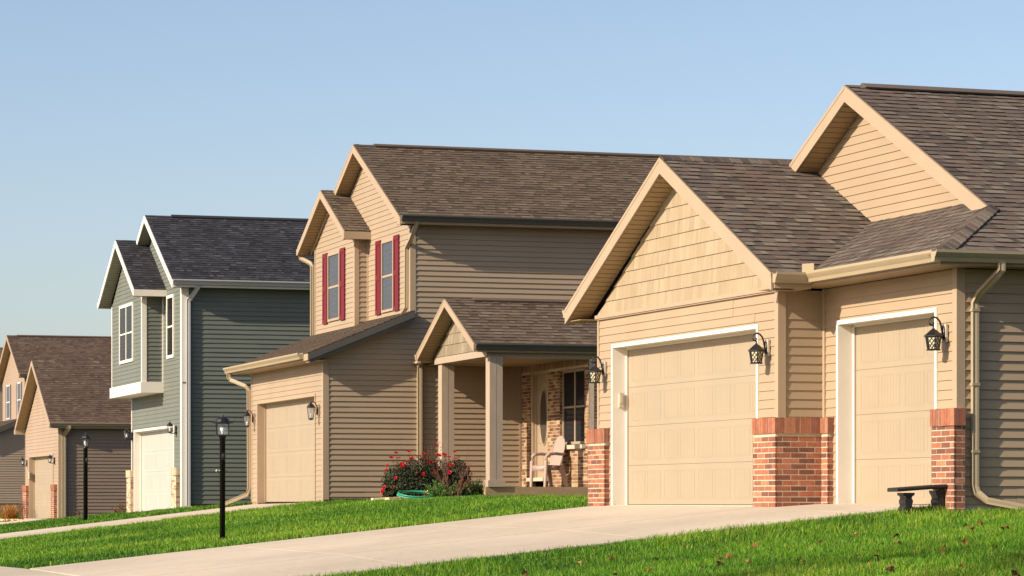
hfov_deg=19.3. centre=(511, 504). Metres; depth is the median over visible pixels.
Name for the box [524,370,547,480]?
front door
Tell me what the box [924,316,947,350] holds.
wall lantern
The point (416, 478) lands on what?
rose bush
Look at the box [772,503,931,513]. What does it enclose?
driveway
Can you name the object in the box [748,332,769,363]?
wall lantern
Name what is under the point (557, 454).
patio chair
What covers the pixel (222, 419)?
lamp post
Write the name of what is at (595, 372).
wall lantern
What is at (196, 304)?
house
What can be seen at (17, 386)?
window
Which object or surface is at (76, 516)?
lawn grass
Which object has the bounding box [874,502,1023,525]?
lawn grass
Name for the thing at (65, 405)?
house
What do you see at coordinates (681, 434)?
garage door
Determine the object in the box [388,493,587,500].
lawn grass
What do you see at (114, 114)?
sky
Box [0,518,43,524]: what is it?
driveway
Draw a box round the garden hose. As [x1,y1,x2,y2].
[397,490,464,498]
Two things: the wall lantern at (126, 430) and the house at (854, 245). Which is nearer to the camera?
the house at (854, 245)
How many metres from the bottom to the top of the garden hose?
0.186 m
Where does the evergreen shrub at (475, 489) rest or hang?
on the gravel
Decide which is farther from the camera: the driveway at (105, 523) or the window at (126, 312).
the window at (126, 312)
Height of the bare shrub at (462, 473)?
1.048 m
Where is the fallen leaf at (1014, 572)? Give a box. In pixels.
[1011,570,1020,575]
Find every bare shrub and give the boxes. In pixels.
[17,500,25,518]
[430,449,474,496]
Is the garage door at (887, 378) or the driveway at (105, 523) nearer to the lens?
the garage door at (887, 378)
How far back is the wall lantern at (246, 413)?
66.93 m
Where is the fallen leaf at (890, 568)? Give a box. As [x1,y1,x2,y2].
[885,566,894,572]
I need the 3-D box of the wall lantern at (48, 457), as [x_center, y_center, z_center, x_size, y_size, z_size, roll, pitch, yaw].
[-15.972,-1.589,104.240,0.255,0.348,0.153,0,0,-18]
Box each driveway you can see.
[0,503,293,539]
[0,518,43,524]
[30,505,856,575]
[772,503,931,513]
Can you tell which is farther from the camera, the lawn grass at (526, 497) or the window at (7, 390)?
the window at (7, 390)
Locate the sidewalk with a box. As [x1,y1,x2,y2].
[0,566,70,575]
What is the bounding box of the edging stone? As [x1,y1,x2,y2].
[385,497,406,499]
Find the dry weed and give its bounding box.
[113,503,125,512]
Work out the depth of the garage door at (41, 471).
108.58 m
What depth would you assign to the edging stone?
57.84 m
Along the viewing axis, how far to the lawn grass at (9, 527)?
67.91 m
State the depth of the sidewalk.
38.02 m
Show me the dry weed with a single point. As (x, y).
(120, 508)
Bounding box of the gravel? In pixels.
[0,518,24,520]
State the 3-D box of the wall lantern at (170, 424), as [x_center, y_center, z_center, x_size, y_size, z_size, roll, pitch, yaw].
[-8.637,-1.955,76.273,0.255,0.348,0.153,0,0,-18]
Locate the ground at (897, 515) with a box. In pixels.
[1,507,1015,575]
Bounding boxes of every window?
[5,385,10,419]
[16,382,21,417]
[119,302,133,364]
[166,294,174,358]
[322,247,344,324]
[375,234,398,314]
[562,368,584,448]
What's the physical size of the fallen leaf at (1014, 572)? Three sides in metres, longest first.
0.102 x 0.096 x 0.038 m
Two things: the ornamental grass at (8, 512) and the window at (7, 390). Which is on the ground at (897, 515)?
the ornamental grass at (8, 512)
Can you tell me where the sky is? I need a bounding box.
[0,0,1023,346]
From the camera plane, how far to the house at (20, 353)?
135.16 m
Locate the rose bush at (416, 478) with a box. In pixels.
[380,442,472,496]
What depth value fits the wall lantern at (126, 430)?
82.07 m
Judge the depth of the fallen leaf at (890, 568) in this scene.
23.42 m
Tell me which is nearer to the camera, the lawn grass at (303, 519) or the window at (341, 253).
the lawn grass at (303, 519)
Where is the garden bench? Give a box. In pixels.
[887,484,947,514]
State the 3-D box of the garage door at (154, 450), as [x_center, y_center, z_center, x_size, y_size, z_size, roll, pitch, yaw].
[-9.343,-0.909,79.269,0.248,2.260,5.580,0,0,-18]
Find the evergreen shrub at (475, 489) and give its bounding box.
[422,478,484,496]
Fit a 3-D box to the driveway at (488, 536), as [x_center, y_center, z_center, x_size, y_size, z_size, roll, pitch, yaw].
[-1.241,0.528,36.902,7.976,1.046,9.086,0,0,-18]
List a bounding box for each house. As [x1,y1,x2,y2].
[0,335,110,511]
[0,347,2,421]
[14,360,130,518]
[97,215,313,512]
[223,144,792,504]
[562,83,1023,512]
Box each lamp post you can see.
[80,432,90,520]
[212,413,232,539]
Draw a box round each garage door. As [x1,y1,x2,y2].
[29,453,53,518]
[134,425,174,511]
[257,393,315,502]
[611,324,759,504]
[836,307,938,504]
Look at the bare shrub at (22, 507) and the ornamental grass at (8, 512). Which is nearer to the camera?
the bare shrub at (22, 507)
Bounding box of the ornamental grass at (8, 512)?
[0,503,20,518]
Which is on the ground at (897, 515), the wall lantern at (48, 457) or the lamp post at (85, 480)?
the lamp post at (85, 480)
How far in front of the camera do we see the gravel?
108.72 m
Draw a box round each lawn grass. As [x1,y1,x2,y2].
[0,497,587,568]
[0,502,251,533]
[3,511,125,524]
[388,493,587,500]
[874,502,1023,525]
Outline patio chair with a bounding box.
[530,436,567,486]
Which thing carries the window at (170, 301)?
in the house at (196, 304)
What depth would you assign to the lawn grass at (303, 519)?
47.18 m
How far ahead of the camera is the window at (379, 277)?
63.29 m
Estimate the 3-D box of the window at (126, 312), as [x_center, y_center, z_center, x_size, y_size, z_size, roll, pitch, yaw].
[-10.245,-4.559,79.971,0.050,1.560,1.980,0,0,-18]
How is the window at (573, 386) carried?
in the house at (445, 282)
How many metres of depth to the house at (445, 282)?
61.99 m
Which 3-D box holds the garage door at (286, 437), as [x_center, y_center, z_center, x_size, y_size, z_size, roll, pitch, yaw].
[-4.733,-1.161,64.188,0.248,2.245,5.370,0,0,-18]
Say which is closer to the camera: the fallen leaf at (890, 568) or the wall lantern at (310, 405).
the fallen leaf at (890, 568)
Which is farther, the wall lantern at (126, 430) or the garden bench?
the wall lantern at (126, 430)
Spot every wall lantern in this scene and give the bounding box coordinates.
[20,457,26,465]
[47,455,54,463]
[123,428,132,440]
[167,421,176,434]
[243,410,254,426]
[307,401,319,419]
[587,356,605,382]
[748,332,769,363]
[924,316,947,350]
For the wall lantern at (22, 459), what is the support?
attached to the house at (65, 405)

